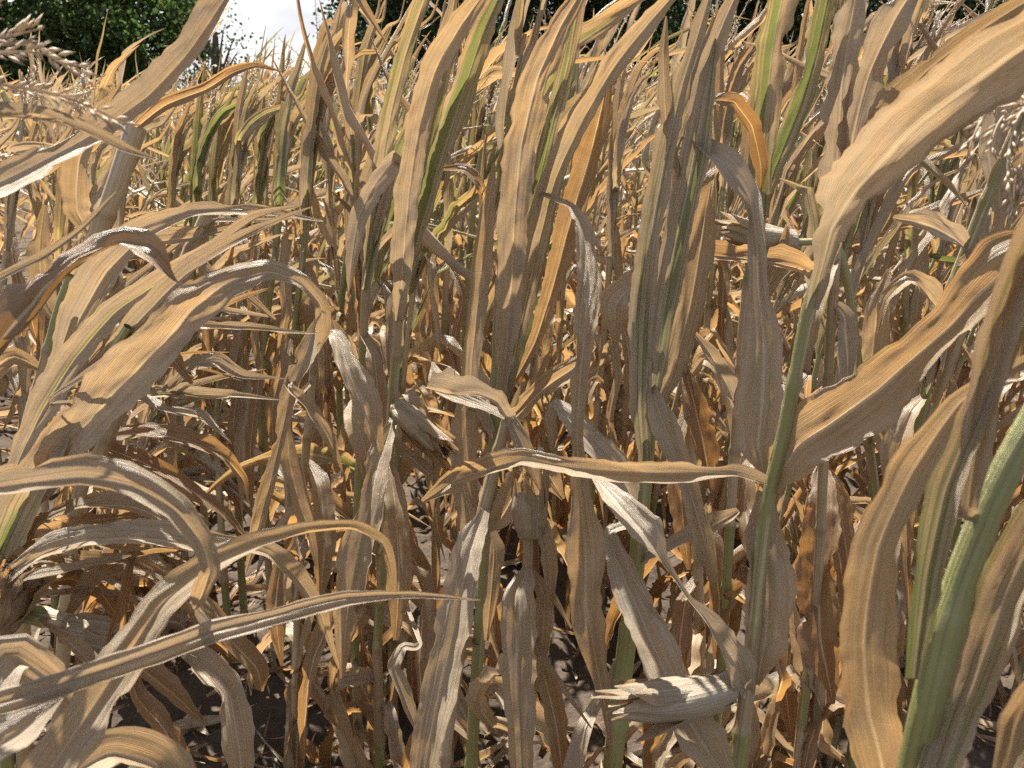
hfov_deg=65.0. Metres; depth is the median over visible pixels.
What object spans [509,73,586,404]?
corn plant
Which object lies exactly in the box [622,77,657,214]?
corn plant
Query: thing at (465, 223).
corn plant
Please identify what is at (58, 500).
corn plant
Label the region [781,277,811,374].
corn plant
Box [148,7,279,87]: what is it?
broadleaf tree
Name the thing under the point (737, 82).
corn plant
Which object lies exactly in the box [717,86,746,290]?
corn plant
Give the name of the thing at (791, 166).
corn plant
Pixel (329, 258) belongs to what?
corn plant
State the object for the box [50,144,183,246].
corn plant
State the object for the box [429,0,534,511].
corn plant
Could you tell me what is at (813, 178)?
corn plant
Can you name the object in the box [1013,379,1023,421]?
corn plant
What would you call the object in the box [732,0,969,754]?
corn plant
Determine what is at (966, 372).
corn plant
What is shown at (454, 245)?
corn plant
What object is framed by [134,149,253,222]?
corn plant
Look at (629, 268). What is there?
corn plant
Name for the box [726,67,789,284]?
corn plant
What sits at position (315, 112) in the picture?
corn plant
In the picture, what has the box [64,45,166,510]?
corn plant
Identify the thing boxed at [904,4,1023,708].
corn plant
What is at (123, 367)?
corn plant
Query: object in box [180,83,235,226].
corn plant
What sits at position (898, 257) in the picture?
corn plant
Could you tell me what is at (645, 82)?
corn plant
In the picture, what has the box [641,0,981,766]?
corn plant
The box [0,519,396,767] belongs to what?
corn plant
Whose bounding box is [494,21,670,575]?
corn plant
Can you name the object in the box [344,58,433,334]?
corn plant
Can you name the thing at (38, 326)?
corn plant
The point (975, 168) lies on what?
corn plant
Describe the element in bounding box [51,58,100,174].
corn plant
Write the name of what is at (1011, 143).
corn plant
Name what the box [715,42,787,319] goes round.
corn plant
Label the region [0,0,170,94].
broadleaf tree
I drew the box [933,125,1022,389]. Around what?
corn plant
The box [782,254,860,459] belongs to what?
corn plant
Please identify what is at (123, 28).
broadleaf tree
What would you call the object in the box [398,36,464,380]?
corn plant
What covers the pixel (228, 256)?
corn plant
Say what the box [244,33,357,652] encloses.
corn plant
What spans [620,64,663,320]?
corn plant
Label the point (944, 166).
corn plant
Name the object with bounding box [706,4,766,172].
corn plant
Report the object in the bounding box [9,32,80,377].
corn plant
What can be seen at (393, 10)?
broadleaf tree
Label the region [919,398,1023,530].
corn plant
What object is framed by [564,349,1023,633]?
corn plant
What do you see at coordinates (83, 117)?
corn plant
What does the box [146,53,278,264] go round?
corn plant
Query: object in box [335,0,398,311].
corn plant
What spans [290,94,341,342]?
corn plant
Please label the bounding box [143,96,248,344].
corn plant
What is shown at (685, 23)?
corn plant
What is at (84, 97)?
corn plant
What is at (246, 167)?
corn plant
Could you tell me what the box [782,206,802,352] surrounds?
corn plant
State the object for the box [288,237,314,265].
corn plant
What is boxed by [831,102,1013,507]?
corn plant
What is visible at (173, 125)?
corn plant
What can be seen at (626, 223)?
corn plant
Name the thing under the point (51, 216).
corn plant
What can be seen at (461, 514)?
corn plant
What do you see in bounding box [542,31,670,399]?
corn plant
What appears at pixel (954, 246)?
corn plant
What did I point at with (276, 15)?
sky
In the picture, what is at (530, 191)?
corn plant
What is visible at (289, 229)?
corn plant
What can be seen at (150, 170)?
corn plant
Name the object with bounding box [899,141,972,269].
corn plant
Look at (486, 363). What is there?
corn plant
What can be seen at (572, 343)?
corn plant
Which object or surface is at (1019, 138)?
corn plant
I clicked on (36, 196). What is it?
corn plant
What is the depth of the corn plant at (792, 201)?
2.91 m
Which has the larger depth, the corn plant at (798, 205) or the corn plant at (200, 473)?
the corn plant at (798, 205)
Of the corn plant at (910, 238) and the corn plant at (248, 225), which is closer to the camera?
the corn plant at (910, 238)
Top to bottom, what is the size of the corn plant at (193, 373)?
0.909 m
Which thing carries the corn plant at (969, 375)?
on the soil ground
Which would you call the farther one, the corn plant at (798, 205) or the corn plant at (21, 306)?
the corn plant at (798, 205)
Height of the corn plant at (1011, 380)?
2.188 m
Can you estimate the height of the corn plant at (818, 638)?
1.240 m
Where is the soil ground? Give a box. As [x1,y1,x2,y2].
[0,153,1023,767]
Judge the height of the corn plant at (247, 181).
1.618 m
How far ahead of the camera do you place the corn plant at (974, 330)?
3.18 m
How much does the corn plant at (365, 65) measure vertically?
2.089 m
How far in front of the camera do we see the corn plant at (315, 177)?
5.34 m
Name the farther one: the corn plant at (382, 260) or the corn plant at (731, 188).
the corn plant at (731, 188)
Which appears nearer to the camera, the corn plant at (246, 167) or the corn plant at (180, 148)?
the corn plant at (180, 148)
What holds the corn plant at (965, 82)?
on the soil ground
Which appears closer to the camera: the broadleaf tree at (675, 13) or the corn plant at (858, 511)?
the corn plant at (858, 511)
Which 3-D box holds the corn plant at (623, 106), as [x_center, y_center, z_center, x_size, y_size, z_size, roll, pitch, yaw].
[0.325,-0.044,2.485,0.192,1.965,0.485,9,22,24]
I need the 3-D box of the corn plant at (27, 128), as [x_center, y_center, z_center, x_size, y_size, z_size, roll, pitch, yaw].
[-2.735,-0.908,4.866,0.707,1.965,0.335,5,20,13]
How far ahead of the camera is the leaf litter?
2.37 m
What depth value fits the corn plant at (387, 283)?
3.88 m
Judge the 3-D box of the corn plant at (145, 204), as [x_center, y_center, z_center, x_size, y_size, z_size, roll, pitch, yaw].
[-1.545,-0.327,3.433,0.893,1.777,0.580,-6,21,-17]
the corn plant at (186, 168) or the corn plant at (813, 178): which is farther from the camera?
the corn plant at (186, 168)
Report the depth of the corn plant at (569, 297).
2.94 m
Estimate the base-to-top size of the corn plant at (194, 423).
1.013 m
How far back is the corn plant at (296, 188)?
5.83 m
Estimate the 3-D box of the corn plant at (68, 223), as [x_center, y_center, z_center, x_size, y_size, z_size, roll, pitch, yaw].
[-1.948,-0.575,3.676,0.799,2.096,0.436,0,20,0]
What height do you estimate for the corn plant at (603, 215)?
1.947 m
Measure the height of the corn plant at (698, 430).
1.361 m
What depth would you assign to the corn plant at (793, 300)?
4.62 m
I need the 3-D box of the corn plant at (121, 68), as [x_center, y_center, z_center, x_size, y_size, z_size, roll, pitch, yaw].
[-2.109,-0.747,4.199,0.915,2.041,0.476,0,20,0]
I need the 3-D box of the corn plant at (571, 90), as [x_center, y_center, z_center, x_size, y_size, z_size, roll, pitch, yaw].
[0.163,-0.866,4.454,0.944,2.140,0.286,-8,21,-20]
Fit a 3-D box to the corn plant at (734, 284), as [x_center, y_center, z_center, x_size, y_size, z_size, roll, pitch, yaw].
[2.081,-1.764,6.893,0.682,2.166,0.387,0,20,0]
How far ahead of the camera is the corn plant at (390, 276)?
6.32 m
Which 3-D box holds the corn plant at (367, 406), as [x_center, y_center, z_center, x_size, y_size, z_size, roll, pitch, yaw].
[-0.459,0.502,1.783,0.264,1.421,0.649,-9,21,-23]
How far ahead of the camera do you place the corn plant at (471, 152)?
2.18 m
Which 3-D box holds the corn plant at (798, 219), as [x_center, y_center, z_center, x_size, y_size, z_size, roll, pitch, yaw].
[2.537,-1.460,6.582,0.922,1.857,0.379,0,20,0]
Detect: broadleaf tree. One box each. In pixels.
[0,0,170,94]
[0,0,236,94]
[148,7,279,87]
[310,0,610,89]
[496,0,805,89]
[686,0,1004,82]
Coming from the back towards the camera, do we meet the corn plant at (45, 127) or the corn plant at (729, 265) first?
the corn plant at (45, 127)
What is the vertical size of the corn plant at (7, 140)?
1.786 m
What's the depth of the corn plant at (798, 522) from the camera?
2.74 m
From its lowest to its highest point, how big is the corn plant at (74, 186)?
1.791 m
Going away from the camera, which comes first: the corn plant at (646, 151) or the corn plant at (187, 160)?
the corn plant at (646, 151)
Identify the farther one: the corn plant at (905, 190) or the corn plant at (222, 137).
the corn plant at (905, 190)
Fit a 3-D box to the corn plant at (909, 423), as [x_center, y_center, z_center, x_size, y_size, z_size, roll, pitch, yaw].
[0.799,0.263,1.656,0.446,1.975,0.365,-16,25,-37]
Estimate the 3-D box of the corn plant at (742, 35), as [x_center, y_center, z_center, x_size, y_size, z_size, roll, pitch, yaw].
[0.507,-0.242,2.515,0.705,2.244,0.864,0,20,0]
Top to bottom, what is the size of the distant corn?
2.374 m
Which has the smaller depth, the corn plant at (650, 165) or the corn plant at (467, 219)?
the corn plant at (467, 219)
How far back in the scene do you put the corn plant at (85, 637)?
0.95 m
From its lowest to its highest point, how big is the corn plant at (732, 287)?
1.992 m
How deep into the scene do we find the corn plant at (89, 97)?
5.46 m
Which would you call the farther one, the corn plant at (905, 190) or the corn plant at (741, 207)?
the corn plant at (905, 190)
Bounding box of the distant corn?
[0,52,1023,665]
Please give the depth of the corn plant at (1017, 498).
2.90 m
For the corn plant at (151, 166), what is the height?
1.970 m
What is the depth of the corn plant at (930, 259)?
4.87 m
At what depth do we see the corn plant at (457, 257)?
5.01 m
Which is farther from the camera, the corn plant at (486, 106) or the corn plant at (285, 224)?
the corn plant at (285, 224)
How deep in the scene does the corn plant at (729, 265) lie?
4.32 m
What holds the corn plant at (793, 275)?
on the soil ground
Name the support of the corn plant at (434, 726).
on the soil ground
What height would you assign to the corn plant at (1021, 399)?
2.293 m
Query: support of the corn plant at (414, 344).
on the soil ground
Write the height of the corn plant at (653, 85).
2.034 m
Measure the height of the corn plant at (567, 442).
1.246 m
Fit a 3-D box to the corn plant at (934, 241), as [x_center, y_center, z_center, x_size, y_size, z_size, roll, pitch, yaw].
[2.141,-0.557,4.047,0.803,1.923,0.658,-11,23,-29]
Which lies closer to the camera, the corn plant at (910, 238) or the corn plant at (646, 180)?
the corn plant at (910, 238)
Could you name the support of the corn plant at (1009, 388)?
on the soil ground
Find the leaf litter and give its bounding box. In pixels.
[0,303,1023,767]
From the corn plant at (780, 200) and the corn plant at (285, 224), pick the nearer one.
the corn plant at (780, 200)
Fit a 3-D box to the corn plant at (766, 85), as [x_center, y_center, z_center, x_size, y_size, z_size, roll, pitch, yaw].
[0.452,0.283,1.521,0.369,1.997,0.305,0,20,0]
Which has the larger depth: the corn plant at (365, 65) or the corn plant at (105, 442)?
the corn plant at (365, 65)
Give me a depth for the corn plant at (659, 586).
2.19 m
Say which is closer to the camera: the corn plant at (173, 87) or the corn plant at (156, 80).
the corn plant at (156, 80)
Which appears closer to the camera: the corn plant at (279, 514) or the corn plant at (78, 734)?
the corn plant at (78, 734)
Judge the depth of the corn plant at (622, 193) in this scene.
5.08 m
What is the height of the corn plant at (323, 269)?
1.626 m
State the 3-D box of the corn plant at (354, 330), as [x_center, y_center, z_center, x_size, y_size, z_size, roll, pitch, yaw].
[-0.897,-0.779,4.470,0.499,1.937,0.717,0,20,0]
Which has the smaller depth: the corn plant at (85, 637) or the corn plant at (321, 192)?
the corn plant at (85, 637)
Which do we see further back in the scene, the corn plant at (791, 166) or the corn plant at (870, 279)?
the corn plant at (791, 166)
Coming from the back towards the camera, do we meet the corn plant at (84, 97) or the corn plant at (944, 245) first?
the corn plant at (84, 97)
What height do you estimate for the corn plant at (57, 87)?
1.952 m
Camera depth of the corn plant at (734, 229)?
1.44 m
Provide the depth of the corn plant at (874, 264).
5.08 m
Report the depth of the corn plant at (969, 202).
3.86 m
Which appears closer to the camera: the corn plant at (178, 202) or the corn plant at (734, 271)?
the corn plant at (178, 202)
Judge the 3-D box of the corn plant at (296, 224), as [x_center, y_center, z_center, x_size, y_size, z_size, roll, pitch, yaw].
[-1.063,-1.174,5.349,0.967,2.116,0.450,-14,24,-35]
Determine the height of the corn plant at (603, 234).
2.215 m
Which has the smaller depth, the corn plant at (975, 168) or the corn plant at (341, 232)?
the corn plant at (975, 168)
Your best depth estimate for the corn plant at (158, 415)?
2.53 m
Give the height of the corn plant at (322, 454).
2.011 m
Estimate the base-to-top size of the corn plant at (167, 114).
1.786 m
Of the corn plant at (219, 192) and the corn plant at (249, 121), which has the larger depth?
the corn plant at (219, 192)
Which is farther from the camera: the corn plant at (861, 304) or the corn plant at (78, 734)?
the corn plant at (861, 304)
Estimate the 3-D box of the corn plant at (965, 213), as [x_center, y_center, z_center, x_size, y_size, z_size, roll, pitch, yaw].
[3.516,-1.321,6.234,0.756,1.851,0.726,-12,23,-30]
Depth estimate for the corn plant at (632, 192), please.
5.81 m
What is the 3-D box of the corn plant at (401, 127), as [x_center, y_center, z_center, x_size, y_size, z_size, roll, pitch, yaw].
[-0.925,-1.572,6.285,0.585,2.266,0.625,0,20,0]
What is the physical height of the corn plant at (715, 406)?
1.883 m
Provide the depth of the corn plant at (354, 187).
1.98 m
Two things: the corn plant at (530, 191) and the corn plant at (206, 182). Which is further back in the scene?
the corn plant at (206, 182)
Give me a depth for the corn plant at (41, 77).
4.70 m
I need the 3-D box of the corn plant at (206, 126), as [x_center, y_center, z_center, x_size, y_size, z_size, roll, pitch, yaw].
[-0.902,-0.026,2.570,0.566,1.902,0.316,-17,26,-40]
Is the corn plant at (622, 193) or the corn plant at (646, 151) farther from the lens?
the corn plant at (622, 193)
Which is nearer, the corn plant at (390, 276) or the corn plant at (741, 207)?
the corn plant at (741, 207)
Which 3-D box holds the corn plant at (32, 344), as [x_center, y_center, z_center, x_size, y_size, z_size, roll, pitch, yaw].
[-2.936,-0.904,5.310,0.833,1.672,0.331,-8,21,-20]
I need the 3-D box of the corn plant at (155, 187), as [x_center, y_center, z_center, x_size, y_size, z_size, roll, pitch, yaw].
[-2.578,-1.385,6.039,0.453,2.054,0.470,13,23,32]
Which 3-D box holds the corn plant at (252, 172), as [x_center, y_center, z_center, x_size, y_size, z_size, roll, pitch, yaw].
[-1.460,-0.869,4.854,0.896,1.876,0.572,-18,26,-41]
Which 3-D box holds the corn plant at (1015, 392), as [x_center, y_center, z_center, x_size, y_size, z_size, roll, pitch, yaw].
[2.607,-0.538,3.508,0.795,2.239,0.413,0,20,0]
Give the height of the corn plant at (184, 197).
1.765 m
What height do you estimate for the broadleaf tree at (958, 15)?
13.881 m
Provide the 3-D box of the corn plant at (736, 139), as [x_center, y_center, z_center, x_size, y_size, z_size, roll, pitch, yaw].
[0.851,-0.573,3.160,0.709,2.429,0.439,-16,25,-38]
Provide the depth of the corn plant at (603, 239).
4.44 m
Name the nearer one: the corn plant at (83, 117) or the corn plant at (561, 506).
the corn plant at (561, 506)
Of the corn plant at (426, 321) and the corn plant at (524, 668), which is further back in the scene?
the corn plant at (426, 321)
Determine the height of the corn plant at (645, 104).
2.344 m
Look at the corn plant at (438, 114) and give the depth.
1.45 m
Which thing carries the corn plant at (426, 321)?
on the soil ground
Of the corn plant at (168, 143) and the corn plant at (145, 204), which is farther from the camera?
the corn plant at (168, 143)
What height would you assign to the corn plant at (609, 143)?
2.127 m
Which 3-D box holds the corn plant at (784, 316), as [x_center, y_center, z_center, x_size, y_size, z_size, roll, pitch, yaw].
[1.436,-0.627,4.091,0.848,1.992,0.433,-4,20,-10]
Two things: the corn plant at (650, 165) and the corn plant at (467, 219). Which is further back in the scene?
the corn plant at (650, 165)
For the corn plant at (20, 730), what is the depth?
0.57 m
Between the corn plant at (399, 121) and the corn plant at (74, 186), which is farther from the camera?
the corn plant at (399, 121)
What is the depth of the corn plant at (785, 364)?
3.64 m
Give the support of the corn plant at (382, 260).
on the soil ground
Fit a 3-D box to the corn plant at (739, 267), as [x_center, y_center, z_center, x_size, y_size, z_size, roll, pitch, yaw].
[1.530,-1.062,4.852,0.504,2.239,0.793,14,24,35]
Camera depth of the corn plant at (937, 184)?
6.41 m
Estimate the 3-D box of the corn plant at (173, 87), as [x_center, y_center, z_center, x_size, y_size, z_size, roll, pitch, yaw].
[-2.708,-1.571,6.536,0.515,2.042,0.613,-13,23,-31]
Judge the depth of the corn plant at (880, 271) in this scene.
5.83 m
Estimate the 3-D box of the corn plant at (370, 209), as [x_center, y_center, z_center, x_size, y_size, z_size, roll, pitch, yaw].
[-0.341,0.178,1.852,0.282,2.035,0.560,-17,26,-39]
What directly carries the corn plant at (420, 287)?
on the soil ground
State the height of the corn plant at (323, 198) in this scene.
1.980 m
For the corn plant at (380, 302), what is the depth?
4.06 m
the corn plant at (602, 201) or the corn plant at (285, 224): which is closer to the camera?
the corn plant at (602, 201)
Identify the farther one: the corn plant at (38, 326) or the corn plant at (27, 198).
the corn plant at (27, 198)
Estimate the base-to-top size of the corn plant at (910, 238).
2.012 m
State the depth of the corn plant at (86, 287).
1.11 m
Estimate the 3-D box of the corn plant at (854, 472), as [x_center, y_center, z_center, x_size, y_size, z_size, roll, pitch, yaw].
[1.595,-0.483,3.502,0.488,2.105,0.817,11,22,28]
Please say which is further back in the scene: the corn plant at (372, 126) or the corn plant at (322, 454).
the corn plant at (372, 126)
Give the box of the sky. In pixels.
[10,0,959,92]
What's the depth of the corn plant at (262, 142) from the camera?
2.42 m
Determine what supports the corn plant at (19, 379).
on the soil ground
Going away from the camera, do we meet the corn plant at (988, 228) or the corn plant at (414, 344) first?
the corn plant at (988, 228)
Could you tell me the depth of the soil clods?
2.64 m
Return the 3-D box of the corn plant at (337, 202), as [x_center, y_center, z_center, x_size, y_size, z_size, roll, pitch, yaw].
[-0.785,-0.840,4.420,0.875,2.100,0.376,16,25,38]
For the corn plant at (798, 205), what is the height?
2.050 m
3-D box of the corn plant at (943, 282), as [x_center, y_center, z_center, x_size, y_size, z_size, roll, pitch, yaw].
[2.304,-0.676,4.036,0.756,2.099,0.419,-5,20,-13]
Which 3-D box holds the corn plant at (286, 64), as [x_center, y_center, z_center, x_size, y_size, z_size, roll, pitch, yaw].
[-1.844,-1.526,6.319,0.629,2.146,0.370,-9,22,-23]
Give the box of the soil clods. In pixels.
[0,340,1022,767]
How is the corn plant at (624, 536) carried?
on the soil ground
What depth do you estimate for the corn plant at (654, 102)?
6.19 m
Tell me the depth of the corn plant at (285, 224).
5.72 m
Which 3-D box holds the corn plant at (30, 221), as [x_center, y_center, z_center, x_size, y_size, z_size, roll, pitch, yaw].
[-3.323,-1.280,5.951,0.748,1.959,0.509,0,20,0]
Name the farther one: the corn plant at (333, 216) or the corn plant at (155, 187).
the corn plant at (155, 187)
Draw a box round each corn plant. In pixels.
[0,0,231,197]
[0,59,82,707]
[0,66,82,247]
[0,93,42,149]
[0,117,55,425]
[0,191,178,355]
[0,201,322,767]
[0,204,330,635]
[0,453,479,760]
[0,490,339,767]
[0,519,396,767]
[1,332,335,569]
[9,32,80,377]
[11,70,148,283]
[13,62,281,767]
[14,69,123,313]
[17,11,168,426]
[17,71,142,207]
[19,120,131,355]
[28,59,140,609]
[32,150,344,563]
[33,79,103,238]
[33,92,98,244]
[37,30,71,243]
[37,71,68,185]
[40,226,292,549]
[43,63,84,243]
[46,63,104,241]
[49,84,101,219]
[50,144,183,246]
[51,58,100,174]
[52,215,295,723]
[53,286,230,418]
[53,373,411,667]
[54,359,335,520]
[63,100,98,251]
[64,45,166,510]
[71,258,383,655]
[74,233,294,665]
[88,63,343,615]
[92,28,165,190]
[92,94,208,456]
[100,129,226,342]
[104,80,189,216]
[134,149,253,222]
[135,51,173,259]
[140,116,207,270]
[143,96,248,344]
[144,112,179,261]
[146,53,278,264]
[148,81,176,206]
[149,49,267,566]
[158,99,250,345]
[164,59,286,560]
[167,64,203,252]
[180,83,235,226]
[183,105,252,199]
[185,104,210,337]
[190,25,303,527]
[190,68,251,370]
[198,26,651,735]
[199,75,300,401]
[201,28,285,409]
[201,39,309,615]
[214,0,428,629]
[234,33,307,613]
[242,44,272,198]
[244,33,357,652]
[244,43,272,255]
[245,319,383,767]
[247,45,293,257]
[251,28,296,237]
[255,0,500,710]
[256,197,407,578]
[265,2,389,668]
[266,39,300,285]
[266,110,315,305]
[267,53,304,318]
[267,329,461,524]
[269,132,312,304]
[271,151,321,338]
[284,0,481,767]
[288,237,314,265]
[290,38,386,289]
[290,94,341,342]
[294,64,382,325]
[297,0,503,767]
[298,27,401,329]
[316,74,365,299]
[319,0,655,767]
[320,69,496,593]
[321,0,438,540]
[325,49,396,367]
[330,0,547,743]
[331,68,376,310]
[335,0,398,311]
[335,82,380,336]
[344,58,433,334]
[353,25,403,333]
[356,82,511,425]
[366,79,385,310]
[373,113,399,326]
[374,162,478,328]
[380,16,439,319]
[380,30,420,318]
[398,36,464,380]
[402,0,675,767]
[406,0,469,403]
[410,87,509,445]
[410,266,633,446]
[410,362,540,767]
[414,16,533,581]
[421,10,1023,767]
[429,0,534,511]
[432,56,460,340]
[433,0,511,457]
[436,39,527,558]
[438,0,639,524]
[439,178,467,265]
[441,45,516,256]
[458,163,496,362]
[464,447,591,767]
[482,15,749,552]
[493,208,641,431]
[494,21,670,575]
[502,46,623,593]
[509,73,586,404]
[524,47,601,380]
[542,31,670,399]
[543,0,783,767]
[554,3,685,444]
[554,10,645,347]
[554,66,655,440]
[558,0,823,593]
[559,214,792,450]
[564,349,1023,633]
[569,86,650,357]
[570,73,604,350]
[574,90,655,360]
[575,28,684,523]
[589,73,657,287]
[591,49,652,269]
[598,47,685,326]
[598,68,670,342]
[604,0,832,616]
[605,4,749,451]
[605,350,800,767]
[611,0,749,339]
[619,86,678,243]
[619,161,726,227]
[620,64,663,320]
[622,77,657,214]
[627,62,829,504]
[632,68,670,222]
[638,0,994,678]
[641,0,834,767]
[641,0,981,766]
[642,177,663,237]
[648,98,1012,626]
[678,0,787,488]
[688,12,808,617]
[698,60,829,401]
[698,428,887,767]
[700,25,831,329]
[702,0,954,539]
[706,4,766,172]
[709,0,928,501]
[710,211,767,372]
[713,143,843,422]
[714,211,916,716]
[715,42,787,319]
[715,46,796,289]
[716,56,861,419]
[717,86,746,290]
[725,0,1023,767]
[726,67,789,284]
[730,24,832,352]
[730,208,744,280]
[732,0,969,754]
[766,58,860,374]
[770,0,1005,556]
[771,31,793,305]
[771,95,1023,767]
[777,214,802,293]
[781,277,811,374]
[782,168,922,369]
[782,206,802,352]
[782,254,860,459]
[786,0,972,569]
[791,215,799,288]
[793,94,825,211]
[794,23,1023,767]
[805,26,953,373]
[829,0,1008,637]
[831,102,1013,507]
[837,12,940,494]
[839,216,1023,767]
[852,19,1023,580]
[858,18,944,311]
[861,203,899,304]
[865,238,952,292]
[868,145,938,298]
[875,145,963,340]
[888,50,933,527]
[891,144,961,301]
[891,182,965,276]
[892,138,970,380]
[897,126,1010,339]
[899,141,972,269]
[900,126,1006,285]
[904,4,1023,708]
[917,208,1023,528]
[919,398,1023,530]
[926,125,1015,406]
[927,245,977,388]
[929,111,1015,393]
[932,244,956,387]
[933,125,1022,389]
[956,94,1023,220]
[963,317,1005,413]
[997,483,1023,533]
[998,385,1023,483]
[999,348,1023,500]
[999,397,1023,536]
[1004,370,1023,698]
[1010,132,1023,204]
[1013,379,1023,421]
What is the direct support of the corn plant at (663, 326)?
on the soil ground
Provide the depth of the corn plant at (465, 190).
3.21 m
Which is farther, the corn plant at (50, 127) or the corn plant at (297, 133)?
the corn plant at (297, 133)
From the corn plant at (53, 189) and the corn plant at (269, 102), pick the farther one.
the corn plant at (269, 102)
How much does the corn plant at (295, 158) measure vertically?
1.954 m
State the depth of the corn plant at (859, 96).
1.18 m
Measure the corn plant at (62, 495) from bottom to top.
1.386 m
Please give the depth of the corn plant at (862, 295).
6.90 m
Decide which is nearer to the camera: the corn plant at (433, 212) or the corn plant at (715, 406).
the corn plant at (715, 406)
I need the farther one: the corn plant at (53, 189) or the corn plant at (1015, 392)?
the corn plant at (53, 189)
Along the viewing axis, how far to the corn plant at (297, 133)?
5.93 m
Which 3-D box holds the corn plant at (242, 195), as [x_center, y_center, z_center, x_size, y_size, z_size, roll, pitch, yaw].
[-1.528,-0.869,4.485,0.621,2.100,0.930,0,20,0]

